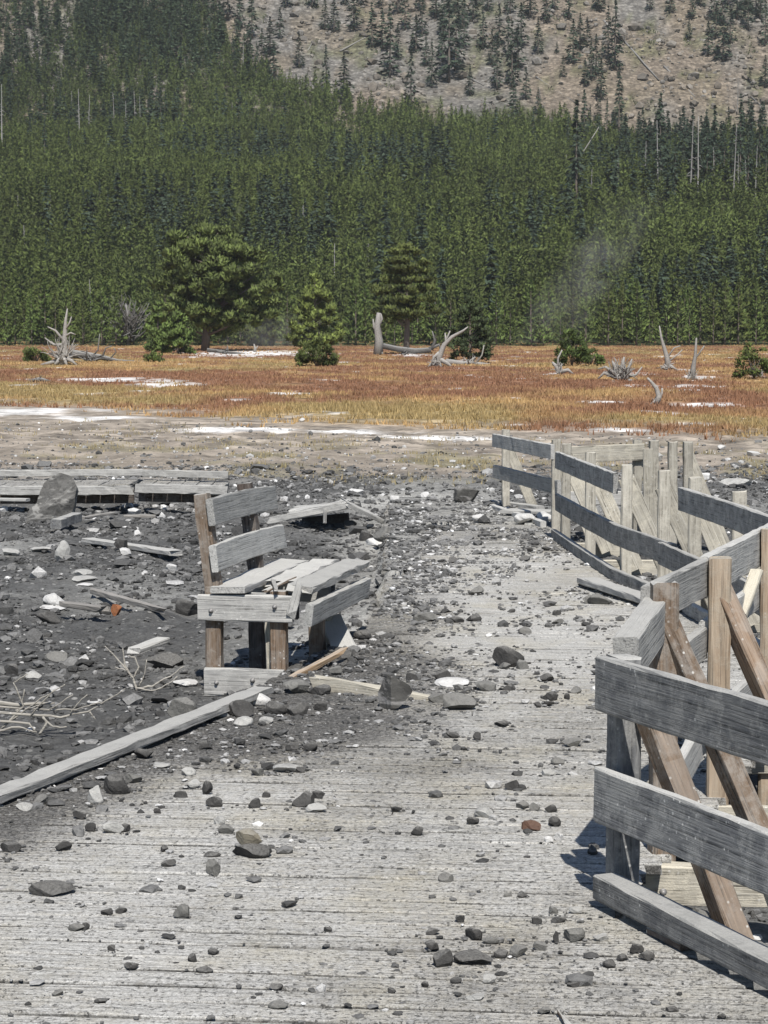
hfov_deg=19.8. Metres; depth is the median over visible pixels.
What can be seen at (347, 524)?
rock
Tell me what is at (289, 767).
rock
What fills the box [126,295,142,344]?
pine
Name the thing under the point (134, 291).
pine
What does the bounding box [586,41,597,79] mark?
spruce
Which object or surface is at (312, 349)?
shrub
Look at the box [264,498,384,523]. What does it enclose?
broken deck panel
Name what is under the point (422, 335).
pine
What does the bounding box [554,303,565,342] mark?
pine
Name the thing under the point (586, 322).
pine
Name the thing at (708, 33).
spruce
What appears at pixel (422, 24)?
spruce
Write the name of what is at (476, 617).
rock
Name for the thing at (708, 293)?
pine
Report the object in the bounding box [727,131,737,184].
spruce
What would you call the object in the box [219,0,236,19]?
spruce
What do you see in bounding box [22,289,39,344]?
pine
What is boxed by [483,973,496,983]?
rock
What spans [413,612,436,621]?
rock
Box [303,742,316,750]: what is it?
rock
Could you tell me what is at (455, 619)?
rock
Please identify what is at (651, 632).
railing
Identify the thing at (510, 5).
spruce
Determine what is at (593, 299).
pine
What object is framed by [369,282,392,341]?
pine
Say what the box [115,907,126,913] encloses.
rock
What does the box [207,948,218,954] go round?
rock
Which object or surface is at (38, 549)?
rock
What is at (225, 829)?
rock
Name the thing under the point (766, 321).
pine
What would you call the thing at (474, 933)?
rock
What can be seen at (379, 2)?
spruce
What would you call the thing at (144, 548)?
fallen board
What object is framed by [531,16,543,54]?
spruce
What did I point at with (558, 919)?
rock
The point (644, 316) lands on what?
pine
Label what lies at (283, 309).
pine
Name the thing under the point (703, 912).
rock
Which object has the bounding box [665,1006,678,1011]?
rock
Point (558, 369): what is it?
stump
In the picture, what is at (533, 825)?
rock
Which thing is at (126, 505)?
rock
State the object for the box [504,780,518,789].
rock
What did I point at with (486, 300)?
pine
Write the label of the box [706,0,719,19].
spruce
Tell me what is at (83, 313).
pine
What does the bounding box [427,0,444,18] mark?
spruce
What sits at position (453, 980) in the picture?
rock
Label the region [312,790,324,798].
rock
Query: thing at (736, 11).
spruce
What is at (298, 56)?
spruce
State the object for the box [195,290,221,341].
pine
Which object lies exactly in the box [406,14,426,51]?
spruce
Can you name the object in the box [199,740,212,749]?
rock
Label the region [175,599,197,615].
rock
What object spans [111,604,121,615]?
rock
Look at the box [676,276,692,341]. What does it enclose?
pine
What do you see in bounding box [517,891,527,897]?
rock
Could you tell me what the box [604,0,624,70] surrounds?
spruce
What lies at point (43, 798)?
rock
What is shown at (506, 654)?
rock
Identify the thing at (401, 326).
pine
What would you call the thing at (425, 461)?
sparse grass
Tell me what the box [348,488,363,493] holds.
rock
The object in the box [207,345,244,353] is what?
fallen log
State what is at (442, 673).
rock
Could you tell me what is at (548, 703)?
rock
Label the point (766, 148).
spruce
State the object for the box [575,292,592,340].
pine
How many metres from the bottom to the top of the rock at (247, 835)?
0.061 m
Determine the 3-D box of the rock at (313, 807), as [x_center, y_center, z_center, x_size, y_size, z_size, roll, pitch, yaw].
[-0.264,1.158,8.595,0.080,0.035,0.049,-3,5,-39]
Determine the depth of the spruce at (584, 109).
609.54 m
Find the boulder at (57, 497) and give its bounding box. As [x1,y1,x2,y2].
[26,473,78,523]
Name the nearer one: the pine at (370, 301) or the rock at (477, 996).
the rock at (477, 996)
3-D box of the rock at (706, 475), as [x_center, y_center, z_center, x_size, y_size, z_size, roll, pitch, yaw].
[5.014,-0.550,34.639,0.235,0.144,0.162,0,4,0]
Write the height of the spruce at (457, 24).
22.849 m
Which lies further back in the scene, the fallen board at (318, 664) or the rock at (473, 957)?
the fallen board at (318, 664)
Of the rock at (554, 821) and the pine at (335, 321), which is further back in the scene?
the pine at (335, 321)
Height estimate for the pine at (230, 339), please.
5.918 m
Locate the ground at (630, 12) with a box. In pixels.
[0,0,767,989]
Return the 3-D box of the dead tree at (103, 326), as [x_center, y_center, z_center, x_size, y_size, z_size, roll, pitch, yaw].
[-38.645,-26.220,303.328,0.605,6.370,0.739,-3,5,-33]
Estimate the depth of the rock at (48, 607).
16.71 m
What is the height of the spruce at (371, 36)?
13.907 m
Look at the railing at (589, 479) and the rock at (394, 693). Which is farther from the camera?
the railing at (589, 479)
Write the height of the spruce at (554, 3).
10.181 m
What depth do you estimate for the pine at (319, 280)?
308.38 m
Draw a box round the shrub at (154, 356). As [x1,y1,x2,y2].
[143,350,164,361]
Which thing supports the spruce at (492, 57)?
on the ground at (630, 12)
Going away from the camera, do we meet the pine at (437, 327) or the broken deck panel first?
the broken deck panel
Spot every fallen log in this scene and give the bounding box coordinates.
[70,334,134,360]
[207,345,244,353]
[339,37,366,51]
[382,331,439,354]
[624,41,658,80]
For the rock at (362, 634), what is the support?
on the boardwalk at (372, 901)
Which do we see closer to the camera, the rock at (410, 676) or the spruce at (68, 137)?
the rock at (410, 676)
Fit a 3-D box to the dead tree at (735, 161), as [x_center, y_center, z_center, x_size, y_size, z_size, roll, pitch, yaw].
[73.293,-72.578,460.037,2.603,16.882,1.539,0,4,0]
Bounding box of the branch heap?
[0,674,124,734]
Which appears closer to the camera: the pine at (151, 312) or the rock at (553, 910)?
the rock at (553, 910)
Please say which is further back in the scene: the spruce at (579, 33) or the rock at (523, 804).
the spruce at (579, 33)
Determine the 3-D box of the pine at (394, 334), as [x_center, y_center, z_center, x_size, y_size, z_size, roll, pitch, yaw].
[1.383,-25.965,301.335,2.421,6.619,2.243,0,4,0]
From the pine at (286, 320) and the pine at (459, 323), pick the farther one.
the pine at (286, 320)
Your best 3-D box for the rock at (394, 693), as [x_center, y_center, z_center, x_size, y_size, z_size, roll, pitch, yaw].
[0.055,0.912,11.092,0.139,0.193,0.162,-3,5,-33]
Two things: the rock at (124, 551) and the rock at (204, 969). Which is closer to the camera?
the rock at (204, 969)
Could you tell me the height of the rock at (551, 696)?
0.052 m
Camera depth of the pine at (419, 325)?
306.25 m
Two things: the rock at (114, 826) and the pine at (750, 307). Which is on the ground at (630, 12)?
the pine at (750, 307)
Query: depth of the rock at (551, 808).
8.58 m
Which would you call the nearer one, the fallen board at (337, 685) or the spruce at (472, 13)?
the fallen board at (337, 685)
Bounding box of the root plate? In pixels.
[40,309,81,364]
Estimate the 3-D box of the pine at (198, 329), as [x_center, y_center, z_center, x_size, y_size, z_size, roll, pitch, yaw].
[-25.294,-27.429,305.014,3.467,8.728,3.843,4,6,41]
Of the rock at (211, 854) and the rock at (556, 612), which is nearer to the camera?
the rock at (211, 854)
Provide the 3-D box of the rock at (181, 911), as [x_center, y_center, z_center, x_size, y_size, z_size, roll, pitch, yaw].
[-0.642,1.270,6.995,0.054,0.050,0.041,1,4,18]
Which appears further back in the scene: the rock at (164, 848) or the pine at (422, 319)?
the pine at (422, 319)
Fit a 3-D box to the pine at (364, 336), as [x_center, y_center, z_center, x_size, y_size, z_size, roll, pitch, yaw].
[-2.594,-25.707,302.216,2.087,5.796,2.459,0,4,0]
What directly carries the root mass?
on the ground at (630, 12)
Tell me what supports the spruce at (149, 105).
on the ground at (630, 12)
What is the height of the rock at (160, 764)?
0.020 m
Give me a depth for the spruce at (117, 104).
625.37 m
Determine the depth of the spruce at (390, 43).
659.68 m
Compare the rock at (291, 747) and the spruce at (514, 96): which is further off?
the spruce at (514, 96)
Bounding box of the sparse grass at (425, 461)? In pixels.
[0,417,767,485]
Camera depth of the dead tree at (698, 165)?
461.18 m
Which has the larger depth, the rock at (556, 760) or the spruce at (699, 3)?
the spruce at (699, 3)
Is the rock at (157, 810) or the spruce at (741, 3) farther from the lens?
the spruce at (741, 3)
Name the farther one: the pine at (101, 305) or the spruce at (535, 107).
the spruce at (535, 107)
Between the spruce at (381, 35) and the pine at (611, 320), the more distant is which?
the spruce at (381, 35)
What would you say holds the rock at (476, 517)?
on the gravel
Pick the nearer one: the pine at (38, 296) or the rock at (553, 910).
the rock at (553, 910)
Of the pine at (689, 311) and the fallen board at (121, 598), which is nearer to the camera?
the fallen board at (121, 598)
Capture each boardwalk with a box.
[0,469,143,503]
[0,505,767,1023]
[135,469,228,502]
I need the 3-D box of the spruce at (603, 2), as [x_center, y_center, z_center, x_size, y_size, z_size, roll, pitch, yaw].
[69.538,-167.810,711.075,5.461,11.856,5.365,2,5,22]
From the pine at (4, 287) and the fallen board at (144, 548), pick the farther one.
the pine at (4, 287)
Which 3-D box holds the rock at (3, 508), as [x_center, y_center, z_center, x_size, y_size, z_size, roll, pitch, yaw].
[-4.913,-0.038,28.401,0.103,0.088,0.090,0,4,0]
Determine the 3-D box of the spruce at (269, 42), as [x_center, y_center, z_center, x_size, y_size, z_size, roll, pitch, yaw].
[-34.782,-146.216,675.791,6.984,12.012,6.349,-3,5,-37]
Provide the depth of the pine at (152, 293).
312.65 m
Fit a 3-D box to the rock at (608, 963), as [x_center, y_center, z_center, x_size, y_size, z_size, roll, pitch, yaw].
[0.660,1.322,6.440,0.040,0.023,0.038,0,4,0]
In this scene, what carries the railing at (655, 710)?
on the boardwalk at (372, 901)
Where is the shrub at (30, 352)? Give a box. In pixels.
[22,346,51,361]
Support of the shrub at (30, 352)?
on the ground at (630, 12)
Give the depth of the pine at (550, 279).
315.67 m
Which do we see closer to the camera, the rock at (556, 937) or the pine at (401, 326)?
the rock at (556, 937)
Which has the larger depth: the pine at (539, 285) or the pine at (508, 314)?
the pine at (539, 285)
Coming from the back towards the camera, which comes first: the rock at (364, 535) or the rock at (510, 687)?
the rock at (364, 535)
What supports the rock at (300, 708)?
on the boardwalk at (372, 901)
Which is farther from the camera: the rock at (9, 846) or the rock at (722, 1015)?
the rock at (9, 846)
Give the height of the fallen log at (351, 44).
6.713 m
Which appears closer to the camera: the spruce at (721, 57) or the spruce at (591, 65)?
the spruce at (591, 65)
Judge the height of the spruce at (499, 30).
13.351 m
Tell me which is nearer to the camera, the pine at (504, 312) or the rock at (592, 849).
the rock at (592, 849)
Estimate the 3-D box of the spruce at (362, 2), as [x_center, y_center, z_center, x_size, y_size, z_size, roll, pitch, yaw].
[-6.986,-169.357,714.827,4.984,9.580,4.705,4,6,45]
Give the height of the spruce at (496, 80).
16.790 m
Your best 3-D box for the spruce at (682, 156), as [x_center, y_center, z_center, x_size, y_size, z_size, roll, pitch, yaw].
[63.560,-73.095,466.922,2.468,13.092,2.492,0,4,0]
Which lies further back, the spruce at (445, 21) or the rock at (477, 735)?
the spruce at (445, 21)
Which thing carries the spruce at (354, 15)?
on the ground at (630, 12)
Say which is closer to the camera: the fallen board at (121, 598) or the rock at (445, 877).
the rock at (445, 877)
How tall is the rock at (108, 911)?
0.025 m
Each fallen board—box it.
[0,498,29,501]
[0,685,273,803]
[50,512,81,528]
[59,601,110,611]
[81,537,182,555]
[82,512,115,518]
[90,588,166,612]
[124,514,155,517]
[127,637,169,653]
[289,647,347,677]
[309,675,429,699]
[325,613,355,646]
[488,500,543,508]
[500,508,550,514]
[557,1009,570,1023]
[577,577,640,602]
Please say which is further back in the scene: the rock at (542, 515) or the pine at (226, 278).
the pine at (226, 278)
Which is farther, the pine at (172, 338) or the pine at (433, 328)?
the pine at (433, 328)
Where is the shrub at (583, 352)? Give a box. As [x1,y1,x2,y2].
[552,327,592,365]
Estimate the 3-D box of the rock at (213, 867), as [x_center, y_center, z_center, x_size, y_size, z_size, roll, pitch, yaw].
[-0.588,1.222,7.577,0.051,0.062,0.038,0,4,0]
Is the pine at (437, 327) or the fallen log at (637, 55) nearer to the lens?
the pine at (437, 327)
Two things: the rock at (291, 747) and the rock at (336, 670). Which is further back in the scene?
the rock at (336, 670)
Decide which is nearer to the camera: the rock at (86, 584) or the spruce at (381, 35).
the rock at (86, 584)
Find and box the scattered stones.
[0,420,767,510]
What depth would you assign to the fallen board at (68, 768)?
9.71 m
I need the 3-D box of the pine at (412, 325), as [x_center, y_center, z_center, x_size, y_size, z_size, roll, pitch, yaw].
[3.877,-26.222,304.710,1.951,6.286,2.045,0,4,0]
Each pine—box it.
[0,275,13,341]
[0,288,11,343]
[0,291,14,344]
[0,312,8,340]
[5,293,24,344]
[16,299,29,340]
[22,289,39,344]
[22,297,38,342]
[28,276,54,343]
[31,279,57,344]
[46,287,62,343]
[52,297,62,340]
[59,280,76,345]
[60,277,81,342]
[71,287,96,342]
[73,296,92,344]
[85,293,99,341]
[91,275,111,345]
[97,302,109,340]
[106,286,127,345]
[107,275,118,333]
[107,285,124,342]
[124,276,141,330]
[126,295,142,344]
[129,292,143,337]
[141,287,159,336]
[142,299,168,351]
[145,303,156,340]
[146,221,286,350]
[151,278,170,334]
[155,309,196,353]
[190,291,214,342]
[190,324,200,344]
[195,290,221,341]
[217,308,239,344]
[229,332,241,343]
[231,308,248,345]
[244,295,277,345]
[264,290,279,345]
[276,276,300,345]
[277,282,296,341]
[282,302,292,341]
[284,272,345,347]
[311,276,328,332]
[330,300,343,343]
[341,299,351,340]
[342,302,354,343]
[343,275,367,344]
[356,283,374,341]
[359,304,372,344]
[363,292,374,339]
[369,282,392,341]
[370,242,442,353]
[382,283,398,342]
[385,321,402,345]
[392,287,411,342]
[410,283,426,343]
[410,320,418,344]
[415,282,428,340]
[418,289,439,343]
[421,276,447,344]
[433,306,442,340]
[439,279,458,340]
[440,281,459,342]
[455,299,468,340]
[473,295,489,339]
[484,277,502,339]
[486,281,508,344]
[497,297,519,344]
[497,298,509,342]
[498,288,514,341]
[509,298,524,343]
[517,277,545,345]
[525,277,554,342]
[532,278,553,345]
[536,279,559,342]
[545,275,556,341]
[552,277,571,339]
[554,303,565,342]
[562,282,584,342]
[575,276,597,342]
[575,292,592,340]
[576,278,597,344]
[591,279,616,343]
[594,281,623,345]
[606,286,621,342]
[611,279,630,344]
[620,275,643,341]
[624,279,649,345]
[625,278,648,342]
[643,305,654,344]
[644,286,663,343]
[653,279,676,344]
[666,283,691,344]
[667,307,681,343]
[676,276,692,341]
[678,287,694,343]
[679,280,697,344]
[688,281,714,343]
[701,279,717,339]
[702,282,724,344]
[710,275,736,343]
[714,276,736,344]
[715,274,733,333]
[726,278,752,344]
[726,280,750,341]
[745,282,764,344]
[747,284,763,339]
[748,284,765,341]
[761,303,767,342]
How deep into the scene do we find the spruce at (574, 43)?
667.34 m
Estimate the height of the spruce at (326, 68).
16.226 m
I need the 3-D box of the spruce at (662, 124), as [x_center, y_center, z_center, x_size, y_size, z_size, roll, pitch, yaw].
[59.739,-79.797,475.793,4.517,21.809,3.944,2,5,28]
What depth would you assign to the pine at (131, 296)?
310.65 m
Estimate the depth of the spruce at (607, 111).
628.20 m
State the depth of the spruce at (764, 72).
655.49 m
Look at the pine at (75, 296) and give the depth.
310.05 m
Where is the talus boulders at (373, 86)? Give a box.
[0,0,767,133]
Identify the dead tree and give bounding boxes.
[0,84,5,141]
[77,92,79,127]
[96,294,150,344]
[102,301,104,344]
[655,127,661,191]
[687,131,694,183]
[695,116,701,191]
[729,125,738,196]
[737,156,740,187]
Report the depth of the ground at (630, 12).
52.94 m
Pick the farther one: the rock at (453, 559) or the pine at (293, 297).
the pine at (293, 297)
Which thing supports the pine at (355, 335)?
on the ground at (630, 12)
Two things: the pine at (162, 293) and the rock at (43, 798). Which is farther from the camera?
the pine at (162, 293)
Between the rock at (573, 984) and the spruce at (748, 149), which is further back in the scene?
the spruce at (748, 149)
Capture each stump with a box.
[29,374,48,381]
[372,312,383,354]
[428,327,467,366]
[551,350,572,373]
[647,378,662,403]
[659,326,681,369]
[685,338,704,379]
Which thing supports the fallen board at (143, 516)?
on the ground at (630, 12)
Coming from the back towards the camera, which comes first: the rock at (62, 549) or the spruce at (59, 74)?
the spruce at (59, 74)
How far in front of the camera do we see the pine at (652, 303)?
309.44 m
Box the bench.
[194,482,370,695]
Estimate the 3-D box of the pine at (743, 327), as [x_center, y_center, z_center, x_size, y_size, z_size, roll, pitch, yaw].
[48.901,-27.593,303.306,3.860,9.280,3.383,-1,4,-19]
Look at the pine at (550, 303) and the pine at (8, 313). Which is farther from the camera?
the pine at (550, 303)
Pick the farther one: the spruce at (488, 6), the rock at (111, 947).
the spruce at (488, 6)
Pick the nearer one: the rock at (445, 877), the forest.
the rock at (445, 877)
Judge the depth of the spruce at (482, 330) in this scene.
154.82 m
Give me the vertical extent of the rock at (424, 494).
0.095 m
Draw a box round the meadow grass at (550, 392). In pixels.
[0,340,767,443]
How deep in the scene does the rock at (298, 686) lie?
11.56 m
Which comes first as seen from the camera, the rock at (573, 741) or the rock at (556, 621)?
the rock at (573, 741)
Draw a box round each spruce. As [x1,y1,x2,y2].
[27,114,33,142]
[41,120,49,152]
[43,6,50,48]
[56,68,62,94]
[66,128,71,158]
[105,188,110,214]
[114,92,121,119]
[146,94,151,127]
[156,86,164,121]
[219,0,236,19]
[233,0,245,28]
[241,25,254,55]
[244,0,260,38]
[256,28,266,66]
[262,16,280,54]
[264,44,280,86]
[273,7,285,38]
[279,0,292,7]
[292,31,304,67]
[303,0,318,7]
[319,0,330,29]
[320,44,333,93]
[326,0,340,32]
[333,53,355,96]
[343,0,365,30]
[356,0,367,5]
[365,2,378,47]
[373,8,388,49]
[374,0,383,6]
[377,4,400,77]
[391,0,402,13]
[392,23,403,59]
[396,0,414,29]
[402,48,420,109]
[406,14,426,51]
[413,0,426,10]
[415,0,428,36]
[419,35,430,65]
[424,39,438,87]
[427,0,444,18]
[434,0,466,82]
[434,11,447,59]
[437,0,448,35]
[446,0,465,66]
[447,295,494,360]
[454,0,469,27]
[458,0,472,48]
[464,64,474,95]
[467,0,480,20]
[476,7,489,49]
[481,0,493,11]
[485,29,496,65]
[487,34,504,89]
[493,4,506,46]
[502,10,513,58]
[503,0,518,13]
[504,21,522,87]
[507,74,519,122]
[508,25,527,68]
[513,2,529,45]
[518,66,531,99]
[522,0,538,16]
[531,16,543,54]
[531,110,537,143]
[532,87,543,115]
[539,0,554,21]
[549,0,559,9]
[559,57,566,76]
[561,0,577,19]
[561,19,582,63]
[565,99,590,200]
[565,114,571,141]
[575,13,586,49]
[579,18,594,50]
[579,58,591,85]
[579,89,589,146]
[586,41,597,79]
[589,33,604,75]
[590,0,603,10]
[591,0,605,10]
[592,58,607,99]
[594,88,602,121]
[600,6,613,59]
[602,98,609,128]
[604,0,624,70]
[613,63,624,130]
[643,0,655,9]
[650,92,668,177]
[664,0,677,12]
[672,136,680,191]
[679,137,687,192]
[684,0,697,18]
[684,20,692,39]
[685,109,701,179]
[694,0,706,6]
[696,134,703,181]
[700,21,714,55]
[700,123,713,184]
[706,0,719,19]
[708,105,722,179]
[710,2,720,38]
[712,16,734,61]
[717,0,728,22]
[719,126,730,199]
[722,4,736,43]
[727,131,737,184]
[731,0,746,19]
[732,104,746,182]
[738,0,749,11]
[739,0,755,29]
[744,125,754,194]
[749,0,762,11]
[750,130,755,155]
[751,0,764,19]
[753,108,766,181]
[757,55,767,87]
[758,0,767,45]
[761,129,767,194]
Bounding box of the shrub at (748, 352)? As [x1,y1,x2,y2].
[732,341,767,378]
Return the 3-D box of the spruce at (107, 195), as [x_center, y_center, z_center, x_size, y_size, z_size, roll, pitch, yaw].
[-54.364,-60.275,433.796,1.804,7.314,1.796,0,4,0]
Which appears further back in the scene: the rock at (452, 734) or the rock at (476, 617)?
the rock at (476, 617)
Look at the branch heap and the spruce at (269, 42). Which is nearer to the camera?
the branch heap
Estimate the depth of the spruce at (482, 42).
680.47 m
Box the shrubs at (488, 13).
[44,0,767,130]
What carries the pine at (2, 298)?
on the ground at (630, 12)
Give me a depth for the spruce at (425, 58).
669.84 m
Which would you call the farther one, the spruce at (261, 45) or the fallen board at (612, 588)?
the spruce at (261, 45)
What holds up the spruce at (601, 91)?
on the ground at (630, 12)
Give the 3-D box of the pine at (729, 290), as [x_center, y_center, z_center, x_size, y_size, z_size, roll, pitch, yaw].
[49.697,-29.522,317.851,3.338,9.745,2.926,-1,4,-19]
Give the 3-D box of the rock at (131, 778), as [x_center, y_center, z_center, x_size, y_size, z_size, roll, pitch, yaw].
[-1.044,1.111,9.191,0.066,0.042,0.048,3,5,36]
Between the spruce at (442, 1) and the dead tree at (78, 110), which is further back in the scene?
the spruce at (442, 1)
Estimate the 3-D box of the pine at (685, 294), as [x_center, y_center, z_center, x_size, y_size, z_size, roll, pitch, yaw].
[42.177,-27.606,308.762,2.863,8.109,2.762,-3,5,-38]
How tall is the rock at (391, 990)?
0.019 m
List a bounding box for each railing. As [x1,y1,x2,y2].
[489,429,729,543]
[551,443,767,647]
[593,654,767,988]
[613,523,767,907]
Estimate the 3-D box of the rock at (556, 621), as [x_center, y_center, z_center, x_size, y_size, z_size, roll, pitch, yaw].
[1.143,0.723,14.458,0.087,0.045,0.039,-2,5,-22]
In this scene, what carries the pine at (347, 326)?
on the ground at (630, 12)
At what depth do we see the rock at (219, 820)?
8.36 m
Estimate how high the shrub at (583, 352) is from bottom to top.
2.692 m
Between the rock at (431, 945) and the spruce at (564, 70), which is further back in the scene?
the spruce at (564, 70)
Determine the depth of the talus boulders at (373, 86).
673.35 m
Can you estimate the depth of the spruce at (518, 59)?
666.41 m
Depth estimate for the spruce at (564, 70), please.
658.12 m
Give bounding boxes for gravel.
[0,498,742,1023]
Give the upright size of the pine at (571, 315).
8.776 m
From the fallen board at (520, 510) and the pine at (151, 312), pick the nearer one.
the fallen board at (520, 510)
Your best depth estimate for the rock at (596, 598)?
15.58 m
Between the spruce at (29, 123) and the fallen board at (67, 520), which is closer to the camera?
the fallen board at (67, 520)
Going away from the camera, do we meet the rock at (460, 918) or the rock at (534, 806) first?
the rock at (460, 918)
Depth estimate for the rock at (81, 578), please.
18.23 m
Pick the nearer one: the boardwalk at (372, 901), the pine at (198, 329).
the boardwalk at (372, 901)
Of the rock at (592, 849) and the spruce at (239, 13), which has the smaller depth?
the rock at (592, 849)
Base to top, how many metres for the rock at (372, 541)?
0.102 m
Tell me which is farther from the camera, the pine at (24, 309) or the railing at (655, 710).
the pine at (24, 309)
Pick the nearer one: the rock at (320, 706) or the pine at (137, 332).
the rock at (320, 706)
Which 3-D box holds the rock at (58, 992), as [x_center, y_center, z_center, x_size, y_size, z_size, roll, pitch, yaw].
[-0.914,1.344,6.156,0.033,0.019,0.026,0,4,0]
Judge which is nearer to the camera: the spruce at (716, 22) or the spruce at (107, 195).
the spruce at (107, 195)
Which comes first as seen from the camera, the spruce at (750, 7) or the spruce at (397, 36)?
the spruce at (397, 36)
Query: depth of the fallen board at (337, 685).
11.56 m
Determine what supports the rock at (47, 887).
on the boardwalk at (372, 901)
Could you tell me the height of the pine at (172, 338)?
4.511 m
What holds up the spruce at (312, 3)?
on the ground at (630, 12)
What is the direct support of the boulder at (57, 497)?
on the ground at (630, 12)
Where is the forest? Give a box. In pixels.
[0,0,767,340]
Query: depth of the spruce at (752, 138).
549.07 m
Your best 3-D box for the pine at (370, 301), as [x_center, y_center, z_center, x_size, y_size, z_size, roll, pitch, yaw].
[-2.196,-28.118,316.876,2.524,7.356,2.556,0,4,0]
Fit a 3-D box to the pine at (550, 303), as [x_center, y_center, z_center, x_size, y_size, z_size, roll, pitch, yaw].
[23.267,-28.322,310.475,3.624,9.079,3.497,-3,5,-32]
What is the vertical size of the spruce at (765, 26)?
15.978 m
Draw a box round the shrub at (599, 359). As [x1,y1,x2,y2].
[574,347,605,365]
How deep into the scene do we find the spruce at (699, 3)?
711.02 m
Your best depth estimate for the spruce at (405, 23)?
692.56 m
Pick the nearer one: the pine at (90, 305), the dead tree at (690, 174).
the pine at (90, 305)
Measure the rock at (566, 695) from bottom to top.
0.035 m
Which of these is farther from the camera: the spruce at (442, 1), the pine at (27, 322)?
the spruce at (442, 1)
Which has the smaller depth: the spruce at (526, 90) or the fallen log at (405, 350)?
the fallen log at (405, 350)
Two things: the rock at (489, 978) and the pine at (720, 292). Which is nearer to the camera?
the rock at (489, 978)
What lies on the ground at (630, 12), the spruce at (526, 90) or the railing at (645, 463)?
the spruce at (526, 90)
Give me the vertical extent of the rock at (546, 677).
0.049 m
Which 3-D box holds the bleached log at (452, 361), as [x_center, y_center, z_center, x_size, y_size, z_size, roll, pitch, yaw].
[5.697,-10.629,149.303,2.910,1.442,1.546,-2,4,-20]
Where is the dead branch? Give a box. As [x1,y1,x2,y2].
[105,646,183,690]
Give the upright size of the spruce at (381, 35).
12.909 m
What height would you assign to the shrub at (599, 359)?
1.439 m
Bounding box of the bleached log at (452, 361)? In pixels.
[446,345,486,364]
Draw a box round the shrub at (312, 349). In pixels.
[294,335,341,365]
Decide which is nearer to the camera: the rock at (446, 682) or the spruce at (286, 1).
the rock at (446, 682)
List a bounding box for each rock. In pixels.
[0,506,7,511]
[0,841,21,852]
[2,548,19,555]
[4,663,17,674]
[16,802,32,810]
[25,671,41,678]
[28,880,75,895]
[30,546,51,551]
[33,794,48,804]
[37,611,59,623]
[40,605,65,609]
[43,593,63,604]
[44,651,67,661]
[52,989,62,995]
[55,540,69,560]
[55,840,71,850]
[68,923,84,930]
[72,575,97,581]
[72,810,85,819]
[73,569,92,575]
[75,583,92,586]
[82,922,89,929]
[85,822,95,830]
[87,699,101,703]
[87,785,103,803]
[94,998,109,1002]
[99,602,110,614]
[101,908,112,914]
[102,821,123,832]
[104,774,129,794]
[107,944,114,950]
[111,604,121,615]
[114,538,127,549]
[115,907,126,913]
[120,548,130,554]
[121,503,133,507]
[122,823,130,831]
[124,962,138,969]
[125,773,141,782]
[128,508,140,513]
[134,748,152,758]
[140,653,183,668]
[153,762,170,767]
[153,808,160,813]
[161,845,167,851]
[161,859,175,866]
[166,563,176,572]
[167,697,197,717]
[172,679,197,686]
[173,791,187,797]
[173,903,189,918]
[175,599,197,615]
[181,767,195,775]
[187,779,200,788]
[187,953,196,961]
[196,966,212,972]
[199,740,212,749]
[202,780,212,794]
[204,851,220,856]
[206,796,222,806]
[206,859,220,875]
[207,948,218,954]
[213,815,224,824]
[218,824,234,833]
[228,699,253,716]
[232,843,271,857]
[233,716,252,725]
[236,828,261,844]
[248,798,260,807]
[251,693,270,705]
[251,768,263,775]
[259,716,273,723]
[262,791,270,797]
[263,701,286,714]
[268,1000,288,1008]
[269,983,282,989]
[273,763,299,771]
[283,679,309,692]
[285,743,298,751]
[287,702,308,715]
[292,791,314,806]
[295,767,304,772]
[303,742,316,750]
[305,803,326,812]
[310,684,330,695]
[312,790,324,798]
[313,702,326,710]
[324,927,331,931]
[328,666,341,674]
[337,649,352,659]
[343,520,356,528]
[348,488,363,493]
[353,630,370,639]
[359,530,372,540]
[366,538,381,546]
[373,526,393,541]
[378,675,411,709]
[388,987,395,993]
[391,495,398,499]
[406,673,417,679]
[411,826,422,835]
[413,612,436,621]
[420,492,428,497]
[421,981,428,987]
[425,940,438,950]
[426,927,439,934]
[428,693,443,702]
[433,949,452,967]
[434,677,468,686]
[435,669,450,678]
[438,872,453,881]
[443,692,475,709]
[446,731,459,737]
[448,556,458,562]
[450,616,463,622]
[450,977,461,983]
[453,485,479,502]
[453,949,491,964]
[455,915,464,922]
[465,928,482,939]
[465,993,483,999]
[466,613,481,620]
[467,817,478,824]
[468,585,483,594]
[472,514,483,520]
[473,731,480,740]
[474,807,492,817]
[475,680,495,690]
[482,936,498,943]
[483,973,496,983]
[492,646,524,666]
[494,720,508,726]
[494,948,507,958]
[499,662,510,668]
[502,683,515,690]
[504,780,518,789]
[509,944,527,957]
[514,513,535,523]
[516,659,528,668]
[516,801,529,808]
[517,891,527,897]
[518,626,531,633]
[519,555,530,560]
[521,820,540,830]
[530,802,539,810]
[532,916,541,924]
[533,941,546,950]
[534,701,541,707]
[536,511,550,520]
[537,1007,550,1012]
[540,673,553,680]
[542,691,557,700]
[542,768,554,775]
[543,701,554,705]
[544,804,556,812]
[544,836,552,841]
[548,816,560,826]
[549,906,558,913]
[551,619,563,623]
[551,757,564,764]
[551,917,566,922]
[552,610,560,614]
[553,931,558,941]
[554,832,562,841]
[562,737,581,746]
[563,928,584,941]
[564,693,569,698]
[567,982,579,987]
[569,906,582,913]
[570,686,581,692]
[583,594,590,603]
[587,593,612,604]
[587,844,597,854]
[592,933,608,940]
[602,959,615,967]
[617,954,627,960]
[630,943,643,952]
[638,951,654,960]
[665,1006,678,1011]
[693,908,709,917]
[702,473,709,479]
[717,445,725,449]
[717,1013,725,1018]
[720,478,751,484]
[747,451,760,455]
[753,934,761,940]
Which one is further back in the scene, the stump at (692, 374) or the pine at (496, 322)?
the pine at (496, 322)
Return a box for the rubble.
[0,461,767,921]
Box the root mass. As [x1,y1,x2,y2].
[597,357,642,380]

